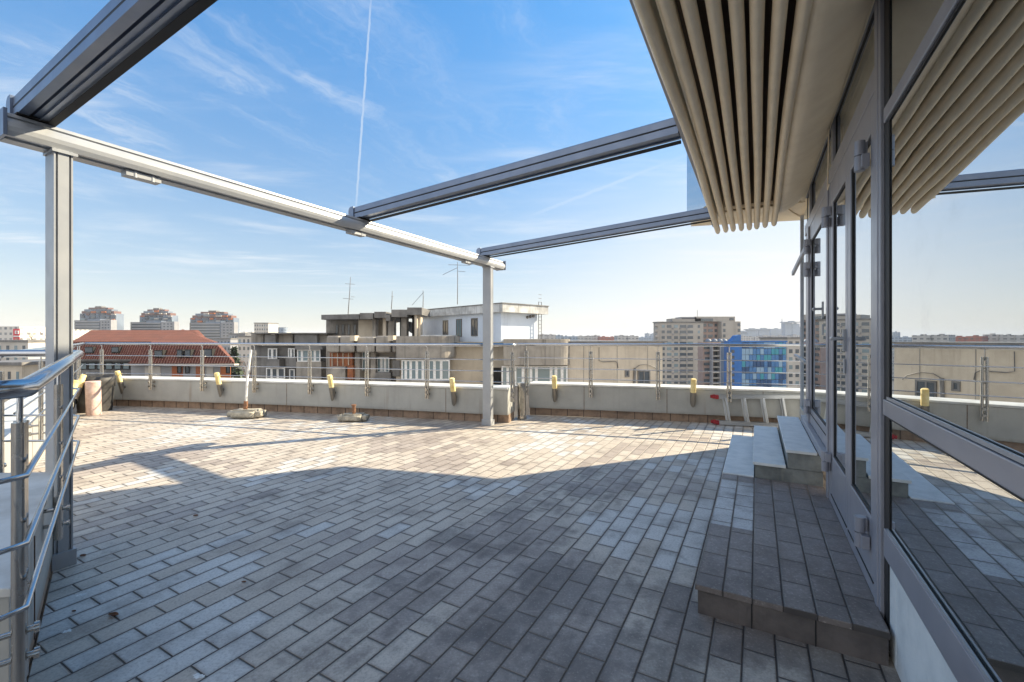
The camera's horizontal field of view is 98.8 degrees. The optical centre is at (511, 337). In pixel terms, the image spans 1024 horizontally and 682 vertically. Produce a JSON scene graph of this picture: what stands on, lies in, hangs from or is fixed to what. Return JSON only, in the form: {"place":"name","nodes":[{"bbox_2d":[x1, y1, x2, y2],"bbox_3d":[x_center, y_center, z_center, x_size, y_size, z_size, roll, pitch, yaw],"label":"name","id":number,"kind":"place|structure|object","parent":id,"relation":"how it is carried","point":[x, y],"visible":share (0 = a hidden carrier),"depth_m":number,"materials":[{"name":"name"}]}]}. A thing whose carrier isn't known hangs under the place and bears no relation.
{"place":"outdoors","nodes":[
{"label":"outdoors","id":0,"kind":"place"},
{"bbox_2d":[0,359,44,466],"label":"building","id":1,"kind":"structure","parent":0,"point":[16,369],"depth_m":70.00,"materials":[{"name":"grey"}]},
{"bbox_2d":[0,340,73,360],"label":"white building","id":2,"kind":"structure","parent":0,"point":[15,344],"depth_m":120.00,"materials":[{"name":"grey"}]},
{"bbox_2d":[74,319,116,329],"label":"balcony block","id":3,"kind":"structure","parent":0,"point":[96,324],"depth_m":400.00,"materials":[{"name":"grey"}]},
{"bbox_2d":[130,321,178,329],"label":"balcony block","id":4,"kind":"structure","parent":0,"point":[160,325],"depth_m":430.00,"materials":[{"name":"grey"}]},
{"bbox_2d":[73,329,238,413],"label":"tiled roof house","id":5,"kind":"structure","parent":0,"point":[168,354],"depth_m":55.60,"materials":[{"name":"red tile"}]},
{"bbox_2d":[85,347,96,352],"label":"roof window","id":6,"kind":"structure","parent":5,"relation":"in","point":[87,349],"depth_m":62.29,"materials":[{"name":"black"}]},
{"bbox_2d":[88,362,95,369],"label":"window","id":7,"kind":"structure","parent":5,"relation":"in","point":[90,367],"depth_m":63.07,"materials":[{"name":"black"}]},
{"bbox_2d":[105,362,112,369],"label":"window","id":8,"kind":"structure","parent":5,"relation":"in","point":[107,367],"depth_m":63.07,"materials":[{"name":"black"}]},
{"bbox_2d":[111,347,121,352],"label":"roof window","id":9,"kind":"structure","parent":5,"relation":"in","point":[113,349],"depth_m":62.30,"materials":[{"name":"black"}]},
{"bbox_2d":[114,362,120,369],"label":"window","id":10,"kind":"structure","parent":5,"relation":"in","point":[116,367],"depth_m":63.07,"materials":[{"name":"black"}]},
{"bbox_2d":[122,362,129,369],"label":"window","id":11,"kind":"structure","parent":5,"relation":"in","point":[123,367],"depth_m":63.06,"materials":[{"name":"black"}]},
{"bbox_2d":[154,350,166,356],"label":"roof window","id":12,"kind":"structure","parent":5,"relation":"in","point":[157,353],"depth_m":53.15,"materials":[{"name":"black"}]},
{"bbox_2d":[177,349,184,356],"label":"roof window","id":13,"kind":"structure","parent":5,"relation":"in","point":[180,352],"depth_m":53.15,"materials":[{"name":"black"}]},
{"bbox_2d":[185,349,194,355],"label":"roof window","id":14,"kind":"structure","parent":5,"relation":"in","point":[188,352],"depth_m":53.15,"materials":[{"name":"black"}]},
{"bbox_2d":[204,349,215,355],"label":"roof window","id":15,"kind":"structure","parent":5,"relation":"in","point":[207,352],"depth_m":53.15,"materials":[{"name":"black"}]},
{"bbox_2d":[140,308,177,321],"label":"skyline tower","id":16,"kind":"structure","parent":0,"point":[157,314],"depth_m":470.00,"materials":[{"name":"grey"}]},
{"bbox_2d":[190,321,237,338],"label":"balcony block","id":17,"kind":"structure","parent":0,"point":[213,329],"depth_m":389.80,"materials":[{"name":"grey"}]},
{"bbox_2d":[190,310,238,332],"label":"skyline tower","id":18,"kind":"structure","parent":0,"point":[209,315],"depth_m":420.00,"materials":[{"name":"grey"}]},
{"bbox_2d":[209,338,237,369],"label":"apartment building","id":19,"kind":"structure","parent":0,"point":[226,340],"depth_m":210.00,"materials":[{"name":"grey concrete"}]},
{"bbox_2d":[228,333,250,337],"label":"apartment building","id":20,"kind":"structure","parent":0,"point":[232,335],"depth_m":230.00,"materials":[{"name":"grey concrete"}]},
{"bbox_2d":[236,335,250,377],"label":"apartment building","id":21,"kind":"structure","parent":0,"point":[243,350],"depth_m":170.00,"materials":[{"name":"grey concrete"}]},
{"bbox_2d":[254,323,278,332],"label":"apartment building","id":22,"kind":"structure","parent":0,"point":[265,327],"depth_m":330.00,"materials":[{"name":"grey"}]},
{"bbox_2d":[278,327,290,332],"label":"distant building","id":23,"kind":"structure","parent":0,"point":[282,329],"depth_m":501.28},
{"bbox_2d":[0,0,799,338],"label":"sky","id":24,"kind":"structure","parent":0,"point":[336,105],"materials":[{"name":"blue"}]},
{"bbox_2d":[539,334,555,338],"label":"distant building","id":25,"kind":"structure","parent":0,"point":[546,336],"depth_m":425.17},
{"bbox_2d":[556,335,577,339],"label":"distant building","id":26,"kind":"structure","parent":0,"point":[567,337],"depth_m":524.59,"materials":[{"name":"concrete"}]},
{"bbox_2d":[578,335,599,339],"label":"distant building","id":27,"kind":"structure","parent":0,"point":[587,337],"depth_m":564.00,"materials":[{"name":"concrete"}]},
{"bbox_2d":[598,336,613,340],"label":"distant building","id":28,"kind":"structure","parent":0,"point":[606,338],"depth_m":545.47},
{"bbox_2d":[614,335,638,340],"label":"distant building","id":29,"kind":"structure","parent":0,"point":[626,338],"depth_m":485.63,"materials":[{"name":"concrete"}]},
{"bbox_2d":[639,336,652,340],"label":"distant building","id":30,"kind":"structure","parent":0,"point":[650,338],"depth_m":703.91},
{"bbox_2d":[653,310,740,384],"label":"tower block","id":31,"kind":"structure","parent":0,"point":[697,329],"depth_m":205.81,"materials":[{"name":"beige concrete"}]},
{"bbox_2d":[698,339,728,385],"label":"framed block","id":32,"kind":"structure","parent":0,"point":[713,354],"depth_m":149.98,"materials":[{"name":"grey"}]},
{"bbox_2d":[743,328,758,336],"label":"distant building","id":33,"kind":"structure","parent":0,"point":[752,332],"depth_m":1402.08,"materials":[{"name":"concrete"}]},
{"bbox_2d":[758,328,769,335],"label":"distant building","id":34,"kind":"structure","parent":0,"point":[763,331],"depth_m":1451.78,"materials":[{"name":"concrete"}]},
{"bbox_2d":[741,335,788,340],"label":"distant building","id":35,"kind":"structure","parent":0,"point":[747,338],"depth_m":705.15,"materials":[{"name":"concrete"}]},
{"bbox_2d":[769,328,781,335],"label":"distant building","id":36,"kind":"structure","parent":0,"point":[775,331],"depth_m":1504.83,"materials":[{"name":"concrete"}]},
{"bbox_2d":[758,337,799,387],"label":"apartment building","id":37,"kind":"structure","parent":0,"point":[792,367],"depth_m":160.00,"materials":[{"name":"grey"}]},
{"bbox_2d":[780,321,799,335],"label":"distant building","id":38,"kind":"structure","parent":0,"point":[790,327],"depth_m":1304.35,"materials":[{"name":"concrete"}]},
{"label":"city ground","id":39,"kind":"structure","parent":0,"visible":0},
{"bbox_2d":[0,326,90,339],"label":"cream apartments","id":40,"kind":"structure","parent":39,"relation":"on","point":[10,332],"depth_m":242.46,"materials":[{"name":"white concrete"}]},
{"bbox_2d":[80,306,123,329],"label":"skyline tower","id":41,"kind":"structure","parent":39,"relation":"on","point":[100,312],"depth_m":431.00,"materials":[{"name":"grey"}]},
{"bbox_2d":[229,346,243,377],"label":"conifer tree","id":42,"kind":"object","parent":39,"relation":"on","point":[236,370],"visible":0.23,"depth_m":99.78,"materials":[{"name":"green plant"}]},
{"bbox_2d":[251,294,667,417],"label":"apartment block","id":43,"kind":"structure","parent":39,"relation":"on","point":[516,323],"depth_m":32.50,"materials":[{"name":"concrete"}]},
{"bbox_2d":[266,368,270,378],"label":"window","id":44,"kind":"structure","parent":43,"relation":"in","point":[268,370],"depth_m":37.14,"materials":[{"name":"white plastic"}]},
{"bbox_2d":[272,348,276,358],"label":"window","id":45,"kind":"structure","parent":43,"relation":"in","point":[274,350],"depth_m":37.14,"materials":[{"name":"glass"}]},
{"bbox_2d":[271,368,277,378],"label":"window","id":46,"kind":"structure","parent":43,"relation":"in","point":[274,371],"depth_m":37.14,"materials":[{"name":"white plastic"}]},
{"bbox_2d":[278,368,284,378],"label":"window","id":47,"kind":"structure","parent":43,"relation":"in","point":[281,371],"depth_m":37.18,"materials":[{"name":"white plastic"}]},
{"bbox_2d":[289,369,294,378],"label":"window","id":48,"kind":"structure","parent":43,"relation":"in","point":[291,371],"depth_m":37.18,"materials":[{"name":"white plastic"}]},
{"bbox_2d":[297,350,301,361],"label":"window","id":49,"kind":"structure","parent":43,"relation":"in","point":[299,352],"depth_m":35.54,"materials":[{"name":"glass"}]},
{"bbox_2d":[302,350,308,361],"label":"window","id":50,"kind":"structure","parent":43,"relation":"in","point":[304,352],"depth_m":35.58,"materials":[{"name":"glass"}]},
{"bbox_2d":[315,350,320,361],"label":"window","id":51,"kind":"structure","parent":43,"relation":"in","point":[317,352],"depth_m":35.58,"materials":[{"name":"glass"}]},
{"bbox_2d":[377,357,380,371],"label":"window","id":52,"kind":"structure","parent":43,"relation":"in","point":[378,360],"depth_m":33.14,"materials":[{"name":"glass"}]},
{"bbox_2d":[381,357,384,371],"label":"window","id":53,"kind":"structure","parent":43,"relation":"in","point":[382,360],"depth_m":33.14,"materials":[{"name":"glass"}]},
{"bbox_2d":[385,357,388,371],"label":"window","id":54,"kind":"structure","parent":43,"relation":"in","point":[386,360],"depth_m":33.14,"materials":[{"name":"glass"}]},
{"bbox_2d":[401,360,405,378],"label":"window","id":55,"kind":"structure","parent":43,"relation":"in","point":[403,362],"depth_m":30.94,"materials":[{"name":"white plastic"}]},
{"bbox_2d":[406,360,410,378],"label":"window","id":56,"kind":"structure","parent":43,"relation":"in","point":[408,362],"depth_m":30.94,"materials":[{"name":"white plastic"}]},
{"bbox_2d":[411,360,416,379],"bbox_3d":[-6.932,2.260,30.970,0.431,1.421,0.060,0,0,0],"label":"window","id":57,"kind":"structure","parent":43,"relation":"in","point":[413,362],"depth_m":30.94,"materials":[{"name":"white plastic"}]},
{"bbox_2d":[417,360,422,379],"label":"window","id":58,"kind":"structure","parent":43,"relation":"in","point":[419,362],"depth_m":30.98,"materials":[{"name":"white plastic"}]},
{"bbox_2d":[429,360,433,379],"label":"window","id":59,"kind":"structure","parent":43,"relation":"in","point":[431,362],"depth_m":30.98,"materials":[{"name":"white plastic"}]},
{"bbox_2d":[434,360,440,379],"bbox_3d":[-5.231,2.260,30.970,0.474,1.421,0.060,0,0,0],"label":"window","id":60,"kind":"structure","parent":43,"relation":"in","point":[437,363],"depth_m":30.98,"materials":[{"name":"white plastic"}]},
{"bbox_2d":[441,360,449,379],"bbox_3d":[-4.693,2.260,30.970,0.603,1.421,0.060,0,0,0],"label":"window","id":61,"kind":"structure","parent":43,"relation":"in","point":[445,364],"depth_m":30.98,"materials":[{"name":"white plastic"}]},
{"bbox_2d":[443,320,447,334],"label":"window","id":62,"kind":"structure","parent":43,"relation":"in","point":[445,322],"depth_m":38.30,"materials":[{"name":"grey"}]},
{"bbox_2d":[443,262,469,303],"bbox_3d":[-4.578,-4.500,36.140,2.211,3.500,0.351,0,0,0],"label":"roof antenna","id":63,"kind":"object","parent":43,"relation":"on","point":[457,280],"visible":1,"depth_m":35.98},
{"bbox_2d":[456,319,461,336],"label":"window","id":64,"kind":"structure","parent":43,"relation":"in","point":[458,321],"depth_m":36.82,"materials":[{"name":"grey glass"}]},
{"bbox_2d":[471,318,477,335],"bbox_3d":[-3.032,-0.872,35.332,0.060,1.448,0.834,0,0,-43],"label":"window","id":65,"kind":"structure","parent":43,"relation":"in","point":[474,321],"depth_m":35.30,"materials":[{"name":"grey"}]},
{"bbox_2d":[502,366,507,384],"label":"window","id":66,"kind":"structure","parent":43,"relation":"in","point":[504,368],"depth_m":28.84,"materials":[{"name":"white plastic"}]},
{"bbox_2d":[508,366,512,384],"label":"window","id":67,"kind":"structure","parent":43,"relation":"in","point":[508,366],"depth_m":28.88,"materials":[{"name":"white plastic"}]},
{"bbox_2d":[515,366,522,385],"bbox_3d":[0.462,2.509,28.870,0.522,1.325,0.060,0,0,0],"label":"window","id":68,"kind":"structure","parent":43,"relation":"in","point":[519,372],"depth_m":28.88,"materials":[{"name":"white plastic"}]},
{"bbox_2d":[523,366,530,385],"bbox_3d":[0.983,2.509,28.870,0.522,1.325,0.060,0,0,0],"label":"window","id":69,"kind":"structure","parent":43,"relation":"in","point":[529,370],"depth_m":28.88,"materials":[{"name":"white plastic"}]},
{"bbox_2d":[531,366,535,381],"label":"window","id":70,"kind":"structure","parent":43,"relation":"in","point":[533,371],"depth_m":28.88,"materials":[{"name":"white plastic"}]},
{"bbox_2d":[536,366,550,380],"bbox_3d":[2.087,2.509,28.870,0.963,1.325,0.060,0,0,0],"label":"window","id":71,"kind":"structure","parent":43,"relation":"in","point":[540,373],"depth_m":28.88,"materials":[{"name":"glass"}]},
{"bbox_2d":[551,366,555,380],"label":"window","id":72,"kind":"structure","parent":43,"relation":"in","point":[553,371],"depth_m":28.84,"materials":[{"name":"white plastic"}]},
{"bbox_2d":[556,366,561,381],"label":"window","id":73,"kind":"structure","parent":43,"relation":"in","point":[558,371],"depth_m":28.88,"materials":[{"name":"white plastic"}]},
{"bbox_2d":[562,366,567,381],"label":"window","id":74,"kind":"structure","parent":43,"relation":"in","point":[564,371],"depth_m":28.84,"materials":[{"name":"white plastic"}]},
{"bbox_2d":[638,371,649,383],"bbox_3d":[9.467,2.823,31.482,1.070,1.006,0.060,0,0,-22],"label":"window","id":75,"kind":"structure","parent":43,"relation":"in","point":[642,375],"depth_m":31.46,"materials":[{"name":"grey"}]},
{"bbox_2d":[27,0,1023,681],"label":"penthouse building","id":76,"kind":"structure","parent":39,"relation":"on","point":[911,264],"depth_m":1.54,"materials":[{"name":"beige"}]},
{"bbox_2d":[28,406,900,681],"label":"terrace floor","id":77,"kind":"structure","parent":76,"relation":"on","point":[533,548],"depth_m":2.82,"materials":[{"name":"tile"}]},
{"bbox_2d":[0,472,53,681],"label":"parapet wall","id":78,"kind":"structure","parent":77,"relation":"on","point":[38,482],"depth_m":2.02,"materials":[{"name":"concrete"}]},
{"bbox_2d":[0,350,83,681],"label":"railing","id":79,"kind":"object","parent":78,"relation":"attached to","point":[23,587],"visible":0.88,"depth_m":1.33,"materials":[{"name":"silver metal"}]},
{"bbox_2d":[4,389,75,472],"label":"parapet wall","id":80,"kind":"structure","parent":77,"relation":"on","point":[10,408],"depth_m":4.71,"materials":[{"name":"concrete"}]},
{"bbox_2d":[13,342,84,439],"bbox_3d":[-6.143,0.560,5.990,0.173,0.940,7.692,0,0,-42],"label":"railing","id":81,"kind":"object","parent":80,"relation":"attached to","point":[41,410],"visible":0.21,"depth_m":4.40,"materials":[{"name":"silver metal"}]},
{"bbox_2d":[73,380,79,394],"bbox_3d":[-6.876,0.898,6.850,0.191,0.484,0.091,0,0,-41],"label":"wall lamp","id":82,"kind":"object","parent":80,"relation":"attached to","point":[76,384],"visible":0.28,"depth_m":6.85,"materials":[{"name":"yellow metal"}]},
{"bbox_2d":[76,374,86,400],"bbox_3d":[-7.795,0.898,7.905,0.191,0.484,0.091,0,0,-41],"label":"wall lamp","id":83,"kind":"object","parent":80,"relation":"attached to","point":[82,379],"visible":0.59,"depth_m":7.90,"materials":[{"name":"yellow metal"}]},
{"bbox_2d":[84,381,101,415],"bbox_3d":[-7.632,1.096,8.000,0.238,0.616,0.224,0,0,0],"label":"drain pipe piece","id":84,"kind":"object","parent":77,"relation":"on","point":[93,401],"visible":1,"depth_m":7.92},
{"bbox_2d":[74,375,116,412],"bbox_3d":[-7.992,1.063,8.416,0.631,0.674,0.643,0,0,0],"label":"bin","id":85,"kind":"object","parent":77,"relation":"on","point":[108,383],"visible":0.59,"depth_m":8.34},
{"bbox_2d":[193,673,204,678],"bbox_3d":[-1.298,1.398,1.817,0.056,0.002,0.030,0,0,23],"label":"bird dropping","id":86,"kind":"object","parent":77,"relation":"on","point":[197,675],"visible":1,"depth_m":1.82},
{"bbox_2d":[227,350,266,418],"bbox_3d":[-4.659,0.804,7.720,0.599,1.192,0.317,0,0,0],"label":"pole base","id":87,"kind":"object","parent":77,"relation":"on","point":[245,412],"visible":1,"depth_m":7.63,"materials":[{"name":"concrete"}]},
{"bbox_2d":[113,376,514,422],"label":"parapet wall","id":88,"kind":"structure","parent":77,"relation":"on","point":[397,399],"depth_m":8.08,"materials":[{"name":"concrete"}]},
{"bbox_2d":[115,370,125,393],"bbox_3d":[-7.921,0.898,8.870,0.091,0.484,0.190,0,0,11],"label":"wall lamp","id":89,"kind":"object","parent":88,"relation":"attached to","point":[121,385],"visible":0.98,"depth_m":8.85,"materials":[{"name":"yellow metal"}]},
{"bbox_2d":[214,372,223,396],"bbox_3d":[-5.629,0.898,8.431,0.091,0.484,0.190,0,0,11],"label":"wall lamp","id":90,"kind":"object","parent":88,"relation":"attached to","point":[220,388],"visible":1,"depth_m":8.40,"materials":[{"name":"yellow metal"}]},
{"bbox_2d":[85,342,516,401],"bbox_3d":[-4.286,0.560,8.094,8.906,0.940,0.302,0,0,12],"label":"railing","id":91,"kind":"object","parent":88,"relation":"attached to","point":[309,377],"visible":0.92,"depth_m":8.00,"materials":[{"name":"silver metal"}]},
{"bbox_2d":[327,374,335,400],"bbox_3d":[-3.256,0.898,7.912,0.091,0.484,0.191,0,0,13],"label":"wall lamp","id":92,"kind":"object","parent":88,"relation":"attached to","point":[331,387],"visible":1,"depth_m":7.88,"materials":[{"name":"yellow metal"}]},
{"bbox_2d":[449,377,456,405],"bbox_3d":[-0.982,0.898,7.320,0.091,0.484,0.191,0,0,15],"label":"wall lamp","id":93,"kind":"object","parent":88,"relation":"attached to","point":[453,390],"visible":1,"depth_m":7.29,"materials":[{"name":"yellow metal"}]},
{"bbox_2d":[337,404,369,421],"bbox_3d":[-2.681,1.262,7.420,0.497,0.275,0.284,0,0,0],"label":"pole base","id":94,"kind":"object","parent":77,"relation":"on","point":[353,416],"visible":1,"depth_m":7.33,"materials":[{"name":"concrete"}]},
{"bbox_2d":[0,0,874,571],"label":"pergola","id":95,"kind":"object","parent":77,"relation":"on","point":[106,46],"visible":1,"depth_m":2.70,"materials":[{"name":"metal"}]},
{"bbox_2d":[517,382,526,419],"bbox_3d":[0.170,1.087,7.600,0.172,0.625,0.176,0,0,0],"label":"downpipe","id":96,"kind":"object","parent":77,"relation":"on","point":[521,401],"visible":1,"depth_m":7.56,"materials":[{"name":"silver metal"}]},
{"bbox_2d":[529,381,799,422],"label":"parapet wall","id":97,"kind":"structure","parent":77,"relation":"on","point":[625,400],"depth_m":7.45,"materials":[{"name":"concrete"}]},
{"bbox_2d":[552,375,556,401],"bbox_3d":[0.752,0.898,7.750,0.091,0.484,0.191,0,0,13],"label":"wall lamp","id":98,"kind":"object","parent":97,"relation":"attached to","point":[554,387],"visible":1,"depth_m":7.72,"materials":[{"name":"yellow metal"}]},
{"bbox_2d":[517,343,799,401],"bbox_3d":[2.705,0.560,7.216,5.371,0.940,0.232,0,0,16],"label":"railing","id":99,"kind":"object","parent":97,"relation":"on","point":[729,371],"visible":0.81,"depth_m":7.31,"materials":[{"name":"silver metal"}]},
{"bbox_2d":[690,378,695,407],"bbox_3d":[2.960,0.898,7.170,0.091,0.484,0.191,0,0,15],"label":"wall lamp","id":100,"kind":"object","parent":97,"relation":"attached to","point":[693,393],"visible":1,"depth_m":7.14,"materials":[{"name":"yellow metal"}]},
{"bbox_2d":[710,394,799,427],"bbox_3d":[4.173,1.129,6.755,2.020,0.519,0.569,0,0,34],"label":"ladder","id":101,"kind":"object","parent":77,"relation":"on","point":[762,398],"visible":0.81,"depth_m":6.93,"materials":[{"name":"silver metal"}]},
{"bbox_2d":[695,465,890,666],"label":"entrance platform","id":102,"kind":"structure","parent":77,"relation":"on","point":[779,558],"depth_m":2.34,"materials":[{"name":"tile"}]},
{"bbox_2d":[722,416,822,486],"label":"concrete steps","id":103,"kind":"structure","parent":102,"relation":"on","point":[786,451],"depth_m":4.12,"materials":[{"name":"concrete"}]},
{"bbox_2d":[687,155,706,210],"bbox_3d":[2.670,-2.450,6.277,0.036,1.300,0.865,0,0,3],"label":"upper window pane","id":104,"kind":"structure","parent":76,"relation":"in","point":[695,199],"depth_m":6.47,"materials":[{"name":"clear glass"}]},
{"bbox_2d":[802,208,806,407],"bbox_3d":[3.759,-0.355,5.589,0.020,2.590,1.115,0,0,29],"label":"window pane","id":105,"kind":"structure","parent":76,"relation":"in","point":[804,220],"depth_m":5.92,"materials":[{"name":"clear glass"}]},
{"bbox_2d":[807,194,808,220],"bbox_3d":[3.318,-1.462,4.882,0.025,0.317,0.440,0,0,29],"label":"window pane","id":106,"kind":"structure","parent":76,"relation":"in","point":[808,194],"depth_m":5.02,"materials":[{"name":"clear glass"}]},
{"bbox_2d":[804,194,825,446],"bbox_3d":[2.828,-0.142,4.076,0.152,2.075,1.325,0,0,29],"label":"door","id":107,"kind":"structure","parent":76,"relation":"in","point":[816,406],"depth_m":4.14,"materials":[{"name":"grey glass"}]},
{"bbox_2d":[812,132,830,208],"bbox_3d":[2.794,-1.462,3.943,0.025,0.317,1.490,0,0,29],"label":"window pane","id":108,"kind":"structure","parent":76,"relation":"in","point":[821,173],"depth_m":3.98,"materials":[{"name":"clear glass"}]},
{"bbox_2d":[821,149,847,538],"bbox_3d":[2.257,0.052,3.052,0.152,2.465,0.750,0,0,29],"label":"door","id":109,"kind":"structure","parent":76,"relation":"in","point":[838,210],"depth_m":3.06,"materials":[{"name":"grey glass"}]},
{"bbox_2d":[836,12,873,153],"bbox_3d":[2.073,-1.462,2.651,0.025,0.317,1.310,0,0,29],"label":"window pane","id":110,"kind":"structure","parent":76,"relation":"in","point":[864,64],"depth_m":2.58,"materials":[{"name":"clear glass"}]},
{"bbox_2d":[848,94,873,596],"bbox_3d":[1.909,0.052,2.404,0.128,2.465,0.710,0,0,29],"label":"door","id":111,"kind":"structure","parent":76,"relation":"in","point":[861,147],"depth_m":2.38,"materials":[{"name":"grey glass"}]},
{"bbox_2d":[888,0,943,100],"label":"window pane","id":112,"kind":"structure","parent":76,"relation":"in","point":[909,21],"depth_m":1.74,"materials":[{"name":"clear glass"}]},
{"bbox_2d":[888,417,1023,681],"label":"window pane","id":113,"kind":"structure","parent":76,"relation":"in","point":[962,531],"depth_m":1.23,"materials":[{"name":"clear glass"}]},
{"bbox_2d":[888,0,1023,457],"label":"window pane","id":114,"kind":"structure","parent":76,"relation":"in","point":[956,132],"depth_m":1.24,"materials":[{"name":"clear glass"}]},
{"bbox_2d":[721,335,787,387],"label":"glass office","id":115,"kind":"structure","parent":39,"relation":"on","point":[758,353],"depth_m":118.00,"materials":[{"name":"blue"}]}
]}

